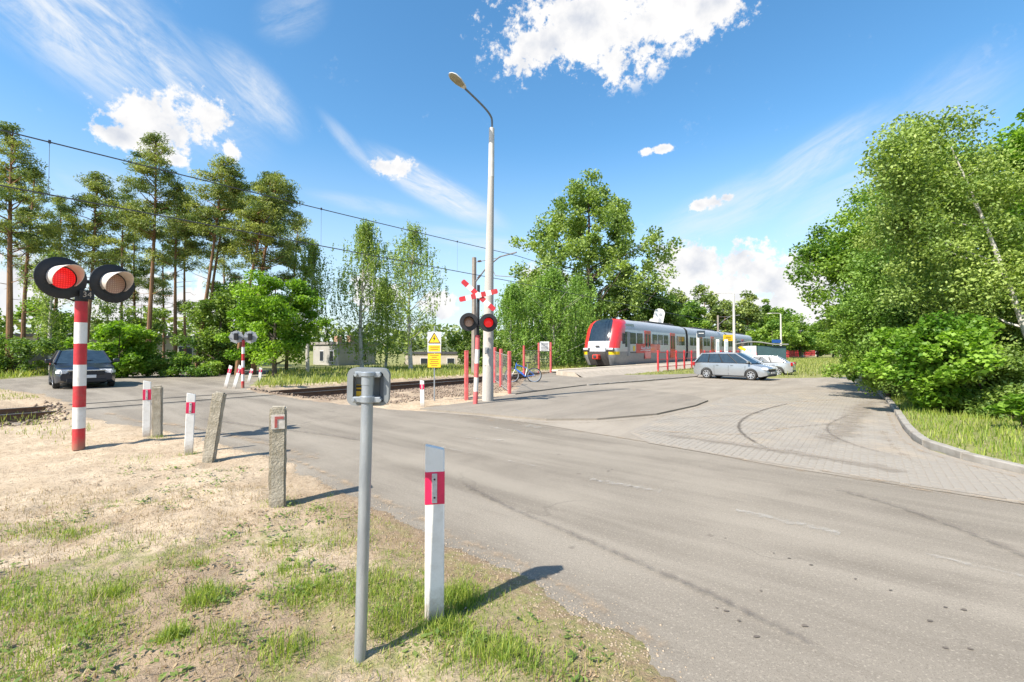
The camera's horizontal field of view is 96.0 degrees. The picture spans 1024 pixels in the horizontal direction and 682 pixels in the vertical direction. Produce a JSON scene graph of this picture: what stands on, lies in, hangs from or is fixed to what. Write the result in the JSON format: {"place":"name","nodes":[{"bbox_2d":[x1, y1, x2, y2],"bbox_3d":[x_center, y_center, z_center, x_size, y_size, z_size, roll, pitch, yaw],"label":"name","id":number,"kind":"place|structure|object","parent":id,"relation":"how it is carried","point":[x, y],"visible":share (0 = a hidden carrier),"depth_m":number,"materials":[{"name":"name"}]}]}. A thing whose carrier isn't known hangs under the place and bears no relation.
{"place":"outdoors","nodes":[
{"label":"outdoors","id":0,"kind":"place"},
{"bbox_2d":[0,362,250,378],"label":"grass","id":1,"kind":"structure","parent":0,"point":[28,373],"depth_m":25.82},
{"bbox_2d":[0,433,633,681],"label":"grass","id":2,"kind":"structure","parent":0,"point":[211,588],"depth_m":2.82,"materials":[{"name":"plant"}]},
{"bbox_2d":[0,129,760,323],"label":"messenger wire","id":3,"kind":"object","parent":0,"point":[49,141],"visible":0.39,"depth_m":14.73,"materials":[{"name":"metal"}]},
{"bbox_2d":[0,185,761,330],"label":"contact wire","id":4,"kind":"object","parent":3,"relation":"hanging from","point":[277,237],"visible":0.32,"depth_m":15.11,"materials":[{"name":"metal"}]},
{"bbox_2d":[255,361,597,387],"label":"grass","id":5,"kind":"structure","parent":0,"point":[449,366],"depth_m":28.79,"materials":[{"name":"plant"}]},
{"bbox_2d":[0,370,1023,681],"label":"road","id":6,"kind":"structure","parent":0,"point":[684,548],"depth_m":4.13,"materials":[{"name":"asphalt"}]},
{"bbox_2d":[44,349,119,388],"bbox_3d":[-17.738,1.083,18.982,4.523,1.510,2.200,-1,-2,43],"label":"hatchback car","id":7,"kind":"object","parent":6,"relation":"on","point":[100,368],"visible":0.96,"depth_m":17.92,"materials":[{"name":"blue paint"}]},
{"bbox_2d":[228,330,257,387],"bbox_3d":[-10.369,0.698,17.760,0.990,2.230,0.275,1,-1,-27],"label":"crossing signal","id":8,"kind":"object","parent":6,"relation":"on","point":[236,336],"visible":0.97,"depth_m":17.79,"materials":[{"name":"red paint"}]},
{"bbox_2d":[109,423,714,681],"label":"gravel","id":9,"kind":"structure","parent":6,"relation":"on","point":[620,654],"depth_m":2.98,"materials":[{"name":"gravel"}]},
{"bbox_2d":[0,351,1023,681],"bbox_3d":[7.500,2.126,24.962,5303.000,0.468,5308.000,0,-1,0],"label":"ground","id":10,"kind":"structure","parent":0,"point":[96,457],"depth_m":3.64,"materials":[{"name":"plant"}]},
{"bbox_2d":[0,120,59,372],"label":"pine tree","id":11,"kind":"object","parent":10,"relation":"on","point":[10,177],"visible":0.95,"depth_m":27.05,"materials":[{"name":"green plant"}]},
{"bbox_2d":[0,334,67,372],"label":"green shrub","id":12,"kind":"object","parent":10,"relation":"on","point":[22,346],"visible":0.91,"depth_m":26.52,"materials":[{"name":"green plant"}]},
{"bbox_2d":[1,171,67,339],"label":"pine tree","id":13,"kind":"object","parent":10,"relation":"on","point":[41,189],"visible":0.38,"depth_m":31.20,"materials":[{"name":"green plant"}]},
{"bbox_2d":[0,399,93,440],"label":"gravel","id":14,"kind":"structure","parent":10,"relation":"on","point":[40,424],"depth_m":9.23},
{"bbox_2d":[0,296,95,345],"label":"leafy tree","id":15,"kind":"object","parent":10,"relation":"on","point":[65,323],"visible":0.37,"depth_m":32.84,"materials":[{"name":"green plant"}]},
{"bbox_2d":[17,194,90,336],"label":"pine tree","id":16,"kind":"object","parent":10,"relation":"on","point":[59,200],"visible":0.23,"depth_m":34.01,"materials":[{"name":"green plant"}]},
{"bbox_2d":[16,248,95,371],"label":"birch tree","id":17,"kind":"object","parent":10,"relation":"on","point":[49,320],"visible":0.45,"depth_m":29.73,"materials":[{"name":"green plant"}]},
{"bbox_2d":[33,257,134,449],"bbox_3d":[-7.019,0.226,7.659,0.609,3.135,1.370,0,-1,22],"label":"crossing signal","id":18,"kind":"object","parent":10,"relation":"on","point":[60,277],"visible":1,"depth_m":7.59,"materials":[{"name":"red paint"}]},
{"bbox_2d":[39,171,141,345],"bbox_3d":[-26.489,-4.233,29.118,4.634,13.168,4.695,-1,-2,42],"label":"pine tree","id":19,"kind":"object","parent":10,"relation":"on","point":[93,240],"visible":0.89,"depth_m":28.76,"materials":[{"name":"green plant"}]},
{"bbox_2d":[88,251,130,340],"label":"birch tree","id":20,"kind":"object","parent":10,"relation":"on","point":[101,306],"visible":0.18,"depth_m":32.84,"materials":[{"name":"green plant"}]},
{"bbox_2d":[64,319,156,377],"bbox_3d":[-21.180,0.466,24.271,4.059,3.360,3.486,1,-1,-35],"label":"green shrub","id":21,"kind":"object","parent":10,"relation":"on","point":[132,335],"visible":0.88,"depth_m":24.14,"materials":[{"name":"green plant"}]},
{"bbox_2d":[85,185,161,318],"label":"pine tree","id":22,"kind":"object","parent":10,"relation":"on","point":[130,238],"visible":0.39,"depth_m":36.18,"materials":[{"name":"green plant"}]},
{"bbox_2d":[90,304,171,356],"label":"leafy tree","id":23,"kind":"object","parent":10,"relation":"on","point":[157,326],"visible":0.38,"depth_m":33.18,"materials":[{"name":"green plant"}]},
{"bbox_2d":[103,200,167,318],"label":"pine tree","id":24,"kind":"object","parent":10,"relation":"on","point":[143,264],"visible":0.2,"depth_m":38.17,"materials":[{"name":"green plant"}]},
{"bbox_2d":[95,131,197,368],"bbox_3d":[-21.861,-5.237,28.329,3.962,15.136,4.874,0,-1,0],"label":"pine tree","id":25,"kind":"object","parent":10,"relation":"on","point":[142,222],"visible":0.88,"depth_m":27.95,"materials":[{"name":"green plant"}]},
{"bbox_2d":[142,381,150,436],"bbox_3d":[-6.777,1.320,8.550,0.119,1.168,0.060,1,-1,-30],"label":"guide post","id":26,"kind":"object","parent":10,"relation":"on","point":[146,426],"visible":0.9,"depth_m":8.54,"materials":[{"name":"white paint"}]},
{"bbox_2d":[89,336,203,361],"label":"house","id":27,"kind":"structure","parent":10,"relation":"on","point":[168,346],"depth_m":42.99,"materials":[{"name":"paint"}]},
{"bbox_2d":[152,385,162,436],"bbox_3d":[-6.649,1.422,8.644,0.163,1.172,0.162,0,-1,-30],"label":"concrete post","id":28,"kind":"object","parent":10,"relation":"on","point":[157,410],"visible":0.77,"depth_m":8.58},
{"bbox_2d":[127,225,194,357],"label":"pine tree","id":29,"kind":"object","parent":10,"relation":"on","point":[165,276],"visible":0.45,"depth_m":39.72,"materials":[{"name":"green plant"}]},
{"bbox_2d":[130,350,194,376],"bbox_3d":[-19.477,1.313,25.391,3.581,1.712,2.111,0,-1,0],"label":"green shrub","id":30,"kind":"object","parent":10,"relation":"on","point":[172,370],"visible":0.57,"depth_m":25.24,"materials":[{"name":"green plant"}]},
{"bbox_2d":[138,180,210,355],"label":"pine tree","id":31,"kind":"object","parent":10,"relation":"on","point":[175,253],"visible":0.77,"depth_m":28.93,"materials":[{"name":"green plant"}]},
{"bbox_2d":[158,195,214,368],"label":"pine tree","id":32,"kind":"object","parent":10,"relation":"on","point":[194,263],"visible":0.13,"depth_m":32.97,"materials":[{"name":"green plant"}]},
{"bbox_2d":[153,354,223,376],"bbox_3d":[-17.745,1.418,25.479,3.132,1.506,1.942,0,-1,9],"label":"green shrub","id":33,"kind":"object","parent":10,"relation":"on","point":[202,369],"visible":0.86,"depth_m":25.12,"materials":[{"name":"green plant"}]},
{"bbox_2d":[184,393,195,454],"bbox_3d":[-5.158,1.367,7.376,0.119,1.068,0.060,2,-2,-28],"label":"guide post","id":34,"kind":"object","parent":10,"relation":"on","point":[189,422],"visible":0.86,"depth_m":7.36,"materials":[{"name":"white paint"}]},
{"bbox_2d":[154,153,255,367],"bbox_3d":[-18.550,-4.477,28.794,5.033,13.652,4.509,0,-1,0],"label":"pine tree","id":35,"kind":"object","parent":10,"relation":"on","point":[223,171],"visible":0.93,"depth_m":27.89,"materials":[{"name":"green plant"}]},
{"bbox_2d":[201,391,226,462],"bbox_3d":[-4.471,1.378,6.896,0.172,1.233,0.172,8,-6,-20],"label":"concrete post","id":36,"kind":"object","parent":10,"relation":"on","point":[213,429],"visible":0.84,"depth_m":6.84,"materials":[{"name":"concrete"}]},
{"bbox_2d":[181,179,250,322],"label":"pine tree","id":37,"kind":"object","parent":10,"relation":"on","point":[225,243],"visible":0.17,"depth_m":30.09,"materials":[{"name":"green plant"}]},
{"bbox_2d":[165,289,268,373],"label":"maple tree","id":38,"kind":"object","parent":10,"relation":"on","point":[208,347],"visible":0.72,"depth_m":27.27,"materials":[{"name":"green plant"}]},
{"bbox_2d":[191,218,245,301],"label":"pine tree","id":39,"kind":"object","parent":10,"relation":"on","point":[224,266],"visible":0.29,"depth_m":37.88,"materials":[{"name":"green plant"}]},
{"bbox_2d":[185,278,279,367],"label":"maple tree","id":40,"kind":"object","parent":10,"relation":"on","point":[219,287],"visible":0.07,"depth_m":30.41,"materials":[{"name":"green plant"}]},
{"bbox_2d":[210,173,306,374],"bbox_3d":[-15.001,-3.848,26.964,4.862,12.315,3.700,0,-1,0],"label":"pine tree","id":41,"kind":"object","parent":10,"relation":"on","point":[268,203],"visible":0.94,"depth_m":26.84,"materials":[{"name":"green plant"}]},
{"bbox_2d":[222,170,308,373],"bbox_3d":[-15.146,-4.053,28.379,5.128,12.771,5.183,0,-1,0],"label":"pine tree","id":42,"kind":"object","parent":10,"relation":"on","point":[281,257],"visible":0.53,"depth_m":28.04,"materials":[{"name":"green plant"}]},
{"bbox_2d":[213,269,334,376],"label":"maple tree","id":43,"kind":"object","parent":10,"relation":"on","point":[247,313],"visible":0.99,"depth_m":24.58,"materials":[{"name":"green plant"}]},
{"bbox_2d":[268,406,286,507],"bbox_3d":[-2.493,1.323,4.903,0.173,1.255,0.179,1,-1,-25],"label":"concrete post","id":44,"kind":"object","parent":10,"relation":"on","point":[277,454],"visible":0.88,"depth_m":4.83,"materials":[{"name":"grey concrete"}]},
{"bbox_2d":[0,371,555,426],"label":"railway track","id":45,"kind":"structure","parent":10,"relation":"on","point":[336,392],"depth_m":16.17,"materials":[{"name":"metal"}]},
{"bbox_2d":[583,318,751,366],"bbox_3d":[22.051,0.525,55.102,2.952,4.080,52.150,-1,-1,38],"label":"commuter train","id":46,"kind":"object","parent":45,"relation":"on","point":[612,342],"visible":0.58,"depth_m":38.47,"materials":[{"name":"silver metal"}]},
{"bbox_2d":[0,315,562,353],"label":"distant wood","id":47,"kind":"object","parent":10,"relation":"on","point":[31,329],"visible":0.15,"depth_m":177.36,"materials":[{"name":"plant"}]},
{"bbox_2d":[263,216,325,369],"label":"pine tree","id":48,"kind":"object","parent":10,"relation":"on","point":[284,276],"visible":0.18,"depth_m":33.02,"materials":[{"name":"green plant"}]},
{"bbox_2d":[0,466,598,681],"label":"leaf litter","id":49,"kind":"object","parent":10,"relation":"on","point":[236,674],"visible":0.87,"depth_m":2.99,"materials":[{"name":"plant"}]},
{"bbox_2d":[0,463,613,681],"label":"weeds","id":50,"kind":"object","parent":10,"relation":"on","point":[160,678],"visible":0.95,"depth_m":2.69,"materials":[{"name":"green plant"}]},
{"bbox_2d":[288,238,347,371],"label":"birch tree","id":51,"kind":"object","parent":10,"relation":"on","point":[310,261],"visible":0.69,"depth_m":30.97,"materials":[{"name":"green plant"}]},
{"bbox_2d":[311,335,377,365],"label":"flat roof house","id":52,"kind":"structure","parent":10,"relation":"on","point":[321,353],"depth_m":45.28,"materials":[{"name":"grey paint"}]},
{"bbox_2d":[0,433,710,681],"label":"pebbles","id":53,"kind":"object","parent":10,"relation":"on","point":[580,656],"visible":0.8,"depth_m":3.63,"materials":[{"name":"stone"}]},
{"bbox_2d":[324,217,403,366],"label":"birch tree","id":54,"kind":"object","parent":10,"relation":"on","point":[365,233],"visible":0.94,"depth_m":32.84,"materials":[{"name":"green plant"}]},
{"bbox_2d":[347,367,390,663],"bbox_3d":[-0.802,1.024,2.495,0.222,1.754,0.116,1,-1,-6],"label":"sign pole","id":55,"kind":"object","parent":10,"relation":"on","point":[368,388],"visible":1,"depth_m":2.46,"materials":[{"name":"metal"}]},
{"bbox_2d":[362,274,410,366],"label":"birch tree","id":56,"kind":"object","parent":10,"relation":"on","point":[387,355],"visible":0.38,"depth_m":35.84,"materials":[{"name":"green plant"}]},
{"bbox_2d":[351,219,450,369],"bbox_3d":[-7.849,-3.159,32.874,6.655,11.175,6.677,0,-1,0],"label":"birch tree","id":57,"kind":"object","parent":10,"relation":"on","point":[415,242],"visible":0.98,"depth_m":32.73,"materials":[{"name":"green plant"}]},
{"bbox_2d":[403,352,461,364],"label":"house","id":58,"kind":"structure","parent":10,"relation":"on","point":[421,358],"depth_m":45.97,"materials":[{"name":"paint"}]},
{"bbox_2d":[427,326,440,400],"bbox_3d":[-2.491,0.815,14.783,0.440,2.600,0.076,0,-1,4],"label":"warning sign","id":59,"kind":"object","parent":10,"relation":"on","point":[434,346],"visible":0.94,"depth_m":14.77,"materials":[{"name":"metal"}]},
{"bbox_2d":[425,444,444,622],"bbox_3d":[-0.473,1.221,2.816,0.119,1.174,0.061,0,-1,-10],"label":"guide post","id":60,"kind":"object","parent":10,"relation":"on","point":[434,516],"visible":0.91,"depth_m":2.80,"materials":[{"name":"white paint"}]},
{"bbox_2d":[464,351,468,400],"bbox_3d":[-1.507,1.209,15.229,0.130,1.780,0.130,0,-1,-20],"label":"marker post","id":61,"kind":"object","parent":10,"relation":"on","point":[466,371],"visible":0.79,"depth_m":15.18,"materials":[{"name":"metal"}]},
{"bbox_2d":[448,72,493,400],"bbox_3d":[-1.256,-2.884,14.237,1.731,10.252,0.370,1,-2,-45],"label":"street lamp","id":62,"kind":"object","parent":10,"relation":"on","point":[488,361],"visible":0.96,"depth_m":14.59,"materials":[{"name":"concrete"}]},
{"bbox_2d":[447,326,512,366],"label":"leafy tree","id":63,"kind":"object","parent":10,"relation":"on","point":[459,344],"visible":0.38,"depth_m":35.20,"materials":[{"name":"green plant"}]},
{"bbox_2d":[471,252,516,373],"bbox_3d":[-1.129,-1.458,27.769,3.497,7.550,0.386,-1,-1,38],"label":"overhead line mast","id":64,"kind":"object","parent":10,"relation":"on","point":[474,306],"visible":0.77,"depth_m":28.56,"materials":[{"name":"metal"}]},
{"bbox_2d":[494,347,510,393],"bbox_3d":[-0.462,1.238,19.415,0.165,1.974,4.478,0,-1,-9],"label":"fence","id":65,"kind":"object","parent":10,"relation":"on","point":[500,366],"visible":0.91,"depth_m":19.26,"materials":[{"name":"metal"}]},
{"bbox_2d":[480,280,542,367],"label":"birch tree","id":66,"kind":"object","parent":10,"relation":"on","point":[513,307],"visible":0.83,"depth_m":36.53,"materials":[{"name":"green plant"}]},
{"bbox_2d":[523,342,551,374],"bbox_3d":[1.462,1.139,29.545,2.567,2.230,0.653,1,-2,-42],"label":"fence","id":67,"kind":"object","parent":10,"relation":"on","point":[543,346],"visible":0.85,"depth_m":30.11,"materials":[{"name":"metal"}]},
{"bbox_2d":[502,276,579,362],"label":"leafy tree","id":68,"kind":"object","parent":10,"relation":"on","point":[529,282],"visible":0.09,"depth_m":49.32,"materials":[{"name":"green plant"}]},
{"bbox_2d":[520,261,598,366],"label":"birch tree","id":69,"kind":"object","parent":10,"relation":"on","point":[554,298],"visible":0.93,"depth_m":38.49,"materials":[{"name":"green plant"}]},
{"bbox_2d":[420,385,707,420],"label":"footway","id":70,"kind":"structure","parent":10,"relation":"on","point":[588,402],"depth_m":13.63,"materials":[{"name":"concrete"}]},
{"bbox_2d":[540,270,604,364],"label":"birch tree","id":71,"kind":"object","parent":10,"relation":"on","point":[577,283],"visible":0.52,"depth_m":43.42,"materials":[{"name":"green plant"}]},
{"bbox_2d":[502,168,684,359],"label":"poplar tree","id":72,"kind":"object","parent":10,"relation":"on","point":[614,212],"visible":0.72,"depth_m":53.72,"materials":[{"name":"green plant"}]},
{"bbox_2d":[616,282,685,326],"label":"leafy tree","id":73,"kind":"object","parent":10,"relation":"on","point":[669,306],"visible":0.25,"depth_m":56.23,"materials":[{"name":"green plant"}]},
{"bbox_2d":[552,355,809,377],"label":"platform","id":74,"kind":"structure","parent":10,"relation":"on","point":[609,370],"depth_m":30.34,"materials":[{"name":"concrete"}]},
{"bbox_2d":[657,350,814,371],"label":"platform fence","id":75,"kind":"object","parent":74,"relation":"on","point":[791,353],"visible":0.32,"depth_m":38.81,"materials":[{"name":"metal"}]},
{"bbox_2d":[679,299,712,328],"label":"leafy tree","id":76,"kind":"object","parent":10,"relation":"on","point":[696,314],"visible":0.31,"depth_m":82.93,"materials":[{"name":"green plant"}]},
{"bbox_2d":[690,284,729,328],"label":"leafy tree","id":77,"kind":"object","parent":10,"relation":"on","point":[710,299],"visible":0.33,"depth_m":98.69,"materials":[{"name":"plant"}]},
{"bbox_2d":[418,375,1023,503],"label":"forecourt","id":78,"kind":"structure","parent":10,"relation":"on","point":[712,389],"depth_m":19.25,"materials":[{"name":"concrete"}]},
{"bbox_2d":[459,280,497,403],"bbox_3d":[-0.998,0.046,13.704,1.168,3.772,0.500,0,-1,-6],"label":"crossing signal","id":79,"kind":"object","parent":78,"relation":"on","point":[484,322],"visible":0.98,"depth_m":13.79,"materials":[{"name":"red paint"}]},
{"bbox_2d":[693,352,777,379],"bbox_3d":[14.035,1.551,29.172,2.250,1.690,4.622,1,-2,-41],"label":"family van","id":80,"kind":"object","parent":78,"relation":"on","point":[721,364],"visible":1,"depth_m":28.55,"materials":[{"name":"silver metal"}]},
{"bbox_2d":[753,355,795,374],"bbox_3d":[17.988,1.759,33.473,4.372,1.450,2.170,-1,-1,38],"label":"saloon car","id":81,"kind":"object","parent":78,"relation":"on","point":[782,365],"visible":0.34,"depth_m":32.11,"materials":[{"name":"silver metal"}]},
{"bbox_2d":[706,299,750,334],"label":"leafy tree","id":82,"kind":"object","parent":10,"relation":"on","point":[724,305],"visible":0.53,"depth_m":94.50,"materials":[{"name":"plant"}]},
{"bbox_2d":[730,289,763,337],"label":"leafy tree","id":83,"kind":"object","parent":10,"relation":"on","point":[752,314],"visible":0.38,"depth_m":98.79,"materials":[{"name":"plant"}]},
{"bbox_2d":[735,341,788,358],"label":"platform shelter","id":84,"kind":"object","parent":10,"relation":"on","point":[779,351],"visible":0.59,"depth_m":46.26,"materials":[{"name":"green metal"}]},
{"bbox_2d":[745,318,801,350],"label":"leafy tree","id":85,"kind":"object","parent":10,"relation":"on","point":[768,334],"visible":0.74,"depth_m":90.95,"materials":[{"name":"green plant"}]},
{"bbox_2d":[760,306,802,350],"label":"leafy tree","id":86,"kind":"object","parent":10,"relation":"on","point":[775,312],"visible":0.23,"depth_m":97.74,"materials":[{"name":"green plant"}]},
{"bbox_2d":[787,313,821,357],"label":"leafy tree","id":87,"kind":"object","parent":10,"relation":"on","point":[807,343],"visible":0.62,"depth_m":103.12,"materials":[{"name":"green plant"}]},
{"bbox_2d":[587,376,1023,473],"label":"kerb","id":88,"kind":"structure","parent":10,"relation":"on","point":[912,432],"depth_m":7.45,"materials":[{"name":"concrete"}]},
{"bbox_2d":[778,357,841,377],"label":"grass","id":89,"kind":"structure","parent":10,"relation":"on","point":[831,360],"depth_m":50.87,"materials":[{"name":"plant"}]},
{"bbox_2d":[801,322,838,356],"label":"leafy tree","id":90,"kind":"object","parent":10,"relation":"on","point":[821,349],"visible":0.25,"depth_m":108.27,"materials":[{"name":"green plant"}]},
{"bbox_2d":[783,185,931,392],"bbox_3d":[15.899,-2.094,18.787,7.086,8.943,6.778,1,-1,-29],"label":"maple tree","id":91,"kind":"object","parent":10,"relation":"on","point":[825,261],"visible":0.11,"depth_m":19.31,"materials":[{"name":"green plant"}]},
{"bbox_2d":[816,291,921,396],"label":"leafy tree","id":92,"kind":"object","parent":10,"relation":"on","point":[843,333],"visible":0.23,"depth_m":16.64,"materials":[{"name":"green plant"}]},
{"bbox_2d":[813,179,924,350],"bbox_3d":[17.514,-2.479,19.957,7.323,9.781,5.410,-1,-1,27],"label":"maple tree","id":93,"kind":"object","parent":10,"relation":"on","point":[839,291],"visible":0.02,"depth_m":20.84,"materials":[{"name":"green plant"}]},
{"bbox_2d":[851,310,1006,411],"bbox_3d":[10.710,0.676,11.332,3.111,2.828,2.844,0,-1,0],"label":"maple bush","id":94,"kind":"object","parent":10,"relation":"on","point":[922,351],"visible":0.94,"depth_m":11.19,"materials":[{"name":"green plant"}]},
{"bbox_2d":[835,132,1022,368],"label":"birch tree","id":95,"kind":"object","parent":10,"relation":"on","point":[872,266],"visible":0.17,"depth_m":15.70,"materials":[{"name":"green plant"}]},
{"bbox_2d":[850,101,1023,345],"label":"birch tree","id":96,"kind":"object","parent":10,"relation":"on","point":[967,284],"visible":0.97,"depth_m":11.66,"materials":[{"name":"green plant"}]},
{"bbox_2d":[871,301,1023,400],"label":"leafy tree","id":97,"kind":"object","parent":10,"relation":"on","point":[903,393],"visible":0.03,"depth_m":14.08,"materials":[{"name":"green plant"}]},
{"bbox_2d":[881,387,1023,463],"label":"grass","id":98,"kind":"structure","parent":10,"relation":"on","point":[942,415],"depth_m":8.92,"materials":[{"name":"plant"}]},
{"bbox_2d":[902,341,1023,419],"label":"green shrub","id":99,"kind":"object","parent":10,"relation":"on","point":[991,397],"visible":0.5,"depth_m":10.69,"materials":[{"name":"green plant"}]},
{"bbox_2d":[949,108,1023,321],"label":"maple tree","id":100,"kind":"object","parent":10,"relation":"on","point":[1016,135],"visible":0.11,"depth_m":13.14,"materials":[{"name":"green plant"}]},
{"bbox_2d":[981,356,1023,416],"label":"green shrub","id":101,"kind":"object","parent":10,"relation":"on","point":[1017,389],"visible":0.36,"depth_m":10.47,"materials":[{"name":"green plant"}]},
{"bbox_2d":[982,392,1023,430],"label":"maple bush","id":102,"kind":"object","parent":10,"relation":"on","point":[1015,404],"visible":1,"depth_m":8.94,"materials":[{"name":"green plant"}]},
{"bbox_2d":[0,0,1023,341],"label":"sky","id":103,"kind":"structure","parent":0,"point":[733,129],"materials":[{"name":"blue"}]},
{"bbox_2d":[515,373,697,394],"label":"pavement","id":104,"kind":"structure","parent":0,"point":[549,381],"depth_m":23.97,"materials":[{"name":"concrete"}]},
{"bbox_2d":[628,392,1023,500],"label":"paving","id":105,"kind":"structure","parent":0,"point":[877,436],"depth_m":8.48,"materials":[{"name":"concrete"}]},
{"bbox_2d":[680,436,896,470],"bbox_3d":[4.128,1.785,7.675,1.661,0.001,4.285,1,-2,-40],"label":"dirt strip","id":106,"kind":"object","parent":105,"relation":"on","point":[886,468],"visible":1,"depth_m":7.42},
{"bbox_2d":[822,401,872,439],"bbox_3d":[8.892,1.918,11.876,2.234,0.096,12.482,-1,-2,41],"label":"dirt strip","id":107,"kind":"object","parent":105,"relation":"on","point":[840,430],"visible":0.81,"depth_m":10.26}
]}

